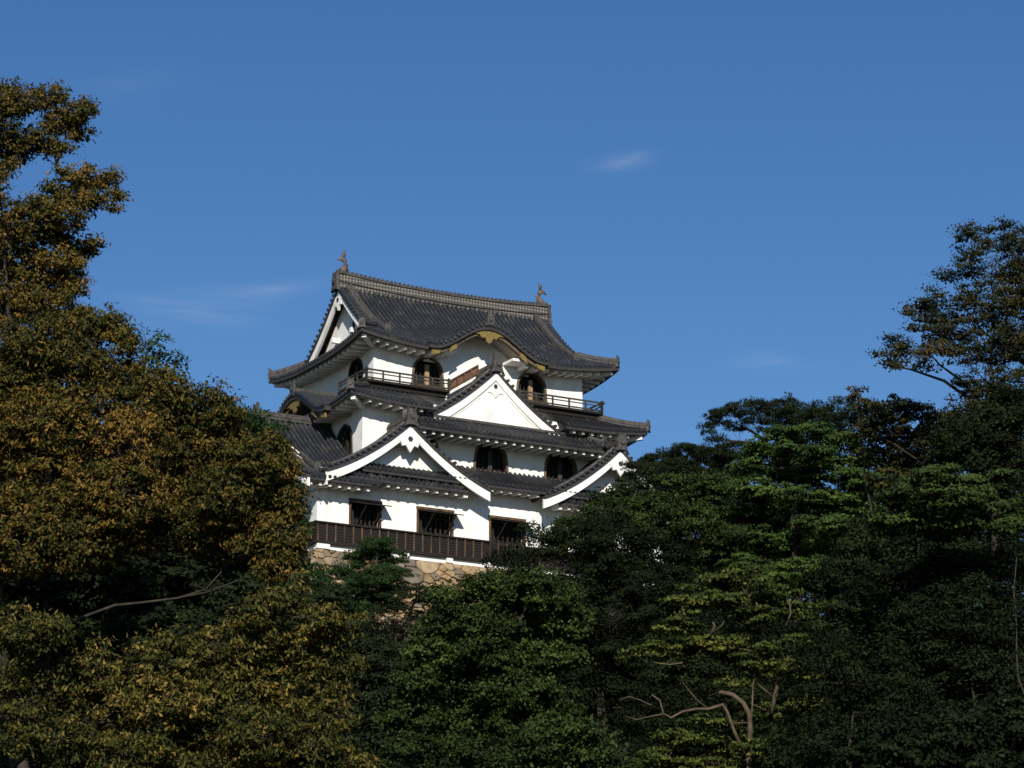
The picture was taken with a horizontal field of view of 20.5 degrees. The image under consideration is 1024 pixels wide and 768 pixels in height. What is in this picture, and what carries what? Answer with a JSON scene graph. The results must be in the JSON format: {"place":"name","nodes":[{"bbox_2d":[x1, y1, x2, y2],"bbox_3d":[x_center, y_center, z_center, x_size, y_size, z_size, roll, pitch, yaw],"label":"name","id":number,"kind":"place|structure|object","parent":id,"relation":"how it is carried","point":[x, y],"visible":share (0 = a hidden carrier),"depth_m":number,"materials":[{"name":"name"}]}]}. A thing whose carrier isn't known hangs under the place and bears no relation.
{"place":"outdoors","nodes":[
{"label":"outdoors","id":0,"kind":"place"},
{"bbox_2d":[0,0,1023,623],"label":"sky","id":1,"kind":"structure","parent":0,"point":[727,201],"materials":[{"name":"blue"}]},
{"bbox_2d":[34,646,1014,767],"bbox_3d":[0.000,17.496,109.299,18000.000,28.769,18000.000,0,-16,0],"label":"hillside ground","id":2,"kind":"structure","parent":0,"point":[245,701],"depth_m":108.86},
{"bbox_2d":[0,75,132,613],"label":"tree","id":3,"kind":"object","parent":2,"relation":"on","point":[44,224],"visible":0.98,"depth_m":49.71,"materials":[{"name":"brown plant"}]},
{"bbox_2d":[0,332,153,689],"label":"dark evergreen tree","id":4,"kind":"object","parent":2,"relation":"on","point":[44,570],"visible":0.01,"depth_m":74.45,"materials":[{"name":"green plant"}]},
{"bbox_2d":[96,327,191,764],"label":"green tree","id":5,"kind":"object","parent":2,"relation":"on","point":[159,356],"visible":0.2,"depth_m":77.51,"materials":[{"name":"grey plant"}]},
{"bbox_2d":[0,302,320,767],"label":"tree","id":6,"kind":"object","parent":2,"relation":"on","point":[216,518],"visible":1,"depth_m":45.53,"materials":[{"name":"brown plant"}]},
{"bbox_2d":[0,386,376,767],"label":"shaded tree","id":7,"kind":"object","parent":2,"relation":"on","point":[173,573],"visible":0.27,"depth_m":58.96,"materials":[{"name":"green plant"}]},
{"bbox_2d":[0,567,385,767],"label":"gold tree","id":8,"kind":"object","parent":2,"relation":"on","point":[224,684],"visible":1,"depth_m":39.88,"materials":[{"name":"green plant"}]},
{"bbox_2d":[124,468,321,650],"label":"dark evergreen tree","id":9,"kind":"object","parent":2,"relation":"on","point":[298,580],"visible":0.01,"depth_m":81.83,"materials":[{"name":"green plant"}]},
{"bbox_2d":[210,403,301,709],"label":"dark conifer","id":10,"kind":"object","parent":2,"relation":"on","point":[260,424],"visible":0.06,"depth_m":83.48,"materials":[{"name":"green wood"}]},
{"bbox_2d":[285,479,371,662],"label":"green tree","id":11,"kind":"object","parent":2,"relation":"on","point":[320,573],"visible":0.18,"depth_m":126.98,"materials":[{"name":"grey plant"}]},
{"bbox_2d":[290,614,407,703],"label":"dark bush","id":12,"kind":"object","parent":2,"relation":"on","point":[368,625],"visible":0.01,"depth_m":117.89,"materials":[{"name":"green plant"}]},
{"bbox_2d":[293,583,451,758],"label":"dark evergreen tree","id":13,"kind":"object","parent":2,"relation":"on","point":[374,679],"visible":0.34,"depth_m":106.41,"materials":[{"name":"green plant"}]},
{"bbox_2d":[326,534,420,633],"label":"pine tree","id":14,"kind":"object","parent":2,"relation":"on","point":[378,576],"visible":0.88,"depth_m":139.77,"materials":[{"name":"green plant"}]},
{"bbox_2d":[366,583,439,655],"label":"dark bush","id":15,"kind":"object","parent":2,"relation":"on","point":[397,626],"visible":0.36,"depth_m":138.07,"materials":[{"name":"green plant"}]},
{"bbox_2d":[291,543,667,635],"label":"stone base","id":16,"kind":"object","parent":2,"relation":"on","point":[428,568],"visible":0.06,"depth_m":162.50,"materials":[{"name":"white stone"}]},
{"bbox_2d":[252,249,673,579],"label":"castle keep","id":17,"kind":"structure","parent":16,"relation":"on","point":[425,421],"depth_m":168.14,"materials":[{"name":"white paint"}]},
{"bbox_2d":[337,424,352,454],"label":"bell window","id":18,"kind":"structure","parent":17,"relation":"in","point":[343,429],"depth_m":166.59,"materials":[{"name":"black wood"}]},
{"bbox_2d":[348,358,362,380],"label":"bell window","id":19,"kind":"structure","parent":17,"relation":"in","point":[353,367],"depth_m":170.15,"materials":[{"name":"black wood"}]},
{"bbox_2d":[349,498,391,527],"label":"shuttered window","id":20,"kind":"structure","parent":17,"relation":"in","point":[351,509],"depth_m":162.00,"materials":[{"name":"brown wood"}]},
{"bbox_2d":[411,357,445,389],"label":"bell window","id":21,"kind":"structure","parent":17,"relation":"in","point":[426,369],"depth_m":169.57,"materials":[{"name":"black wood"}]},
{"bbox_2d":[425,436,438,447],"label":"bell window","id":22,"kind":"structure","parent":17,"relation":"in","point":[433,440],"depth_m":166.74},
{"bbox_2d":[416,506,463,540],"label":"shuttered window","id":23,"kind":"structure","parent":17,"relation":"in","point":[435,510],"depth_m":164.07,"materials":[{"name":"brown wood"}]},
{"bbox_2d":[473,444,509,473],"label":"bell window","id":24,"kind":"structure","parent":17,"relation":"in","point":[489,453],"depth_m":168.54,"materials":[{"name":"black wood"}]},
{"bbox_2d":[488,515,532,545],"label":"shuttered window","id":25,"kind":"structure","parent":17,"relation":"in","point":[507,519],"depth_m":166.29,"materials":[{"name":"brown wood"}]},
{"bbox_2d":[516,373,548,404],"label":"bell window","id":26,"kind":"structure","parent":17,"relation":"in","point":[531,384],"depth_m":172.96,"materials":[{"name":"black wood"}]},
{"bbox_2d":[544,454,577,480],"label":"bell window","id":27,"kind":"structure","parent":17,"relation":"in","point":[559,464],"depth_m":170.73,"materials":[{"name":"black wood"}]},
{"bbox_2d":[368,563,607,767],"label":"broadleaf tree","id":28,"kind":"object","parent":2,"relation":"on","point":[480,700],"visible":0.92,"depth_m":101.73,"materials":[{"name":"green plant"}]},
{"bbox_2d":[0,616,1022,767],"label":"undergrowth","id":29,"kind":"object","parent":2,"relation":"on","point":[372,750],"visible":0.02,"depth_m":103.53,"materials":[{"name":"green plant"}]},
{"bbox_2d":[408,569,618,722],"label":"dark evergreen tree","id":30,"kind":"object","parent":2,"relation":"on","point":[446,705],"visible":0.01,"depth_m":112.76,"materials":[{"name":"green plant"}]},
{"bbox_2d":[490,706,651,767],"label":"broadleaf tree","id":31,"kind":"object","parent":2,"relation":"on","point":[566,748],"visible":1,"depth_m":79.27,"materials":[{"name":"green plant"}]},
{"bbox_2d":[474,497,718,745],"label":"dark evergreen tree","id":32,"kind":"object","parent":2,"relation":"on","point":[612,569],"visible":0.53,"depth_m":110.37,"materials":[{"name":"green plant"}]},
{"bbox_2d":[551,460,772,601],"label":"round tree","id":33,"kind":"object","parent":2,"relation":"on","point":[686,510],"visible":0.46,"depth_m":126.11,"materials":[{"name":"green plant"}]},
{"bbox_2d":[620,441,766,536],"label":"pine","id":34,"kind":"object","parent":2,"relation":"on","point":[700,455],"visible":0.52,"depth_m":146.61,"materials":[{"name":"green plant"}]},
{"bbox_2d":[617,555,817,725],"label":"dark evergreen tree","id":35,"kind":"object","parent":2,"relation":"on","point":[682,604],"visible":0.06,"depth_m":110.98,"materials":[{"name":"green plant"}]},
{"bbox_2d":[614,565,831,767],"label":"contorted tree","id":36,"kind":"object","parent":2,"relation":"on","point":[770,593],"visible":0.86,"depth_m":87.36,"materials":[{"name":"green plant"}]},
{"bbox_2d":[613,604,857,767],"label":"dark evergreen tree","id":37,"kind":"object","parent":2,"relation":"on","point":[717,665],"visible":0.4,"depth_m":98.90,"materials":[{"name":"green plant"}]},
{"bbox_2d":[654,482,860,643],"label":"dark evergreen tree","id":38,"kind":"object","parent":2,"relation":"on","point":[806,594],"visible":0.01,"depth_m":133.40,"materials":[{"name":"green plant"}]},
{"bbox_2d":[696,391,897,486],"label":"wide pine","id":39,"kind":"object","parent":2,"relation":"on","point":[786,413],"visible":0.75,"depth_m":149.31,"materials":[{"name":"green plant"}]},
{"bbox_2d":[712,418,888,632],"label":"layered maple","id":40,"kind":"object","parent":2,"relation":"on","point":[804,464],"visible":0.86,"depth_m":117.00,"materials":[{"name":"green plant"}]},
{"bbox_2d":[753,624,948,767],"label":"dark evergreen tree","id":41,"kind":"object","parent":2,"relation":"on","point":[861,688],"visible":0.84,"depth_m":83.38,"materials":[{"name":"green plant"}]},
{"bbox_2d":[771,504,955,747],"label":"dark evergreen tree","id":42,"kind":"object","parent":2,"relation":"on","point":[865,568],"visible":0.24,"depth_m":88.87,"materials":[{"name":"green plant"}]},
{"bbox_2d":[821,452,942,641],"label":"dark evergreen tree","id":43,"kind":"object","parent":2,"relation":"on","point":[893,506],"visible":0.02,"depth_m":122.51,"materials":[{"name":"green plant"}]},
{"bbox_2d":[844,385,971,721],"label":"olive tree","id":44,"kind":"object","parent":2,"relation":"on","point":[906,409],"visible":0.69,"depth_m":98.06,"materials":[{"name":"green plant"}]},
{"bbox_2d":[829,687,1023,767],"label":"dark evergreen tree","id":45,"kind":"object","parent":2,"relation":"on","point":[955,737],"visible":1,"depth_m":72.92,"materials":[{"name":"green plant"}]},
{"bbox_2d":[862,462,1023,693],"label":"layered maple","id":46,"kind":"object","parent":2,"relation":"on","point":[978,493],"visible":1,"depth_m":83.25,"materials":[{"name":"green plant"}]},
{"bbox_2d":[865,215,1023,764],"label":"tall tree","id":47,"kind":"object","parent":2,"relation":"on","point":[1010,347],"visible":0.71,"depth_m":94.26,"materials":[{"name":"green plant"}]},
{"bbox_2d":[868,567,1023,739],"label":"dark evergreen tree","id":48,"kind":"object","parent":2,"relation":"on","point":[973,659],"visible":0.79,"depth_m":83.25,"materials":[{"name":"green plant"}]},
{"bbox_2d":[873,377,1023,721],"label":"dark evergreen tree","id":49,"kind":"object","parent":2,"relation":"on","point":[997,419],"visible":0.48,"depth_m":87.10,"materials":[{"name":"green plant"}]},
{"bbox_2d":[893,391,1023,604],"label":"dark evergreen tree","id":50,"kind":"object","parent":2,"relation":"on","point":[964,510],"visible":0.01,"depth_m":117.34,"materials":[{"name":"green plant"}]}
]}

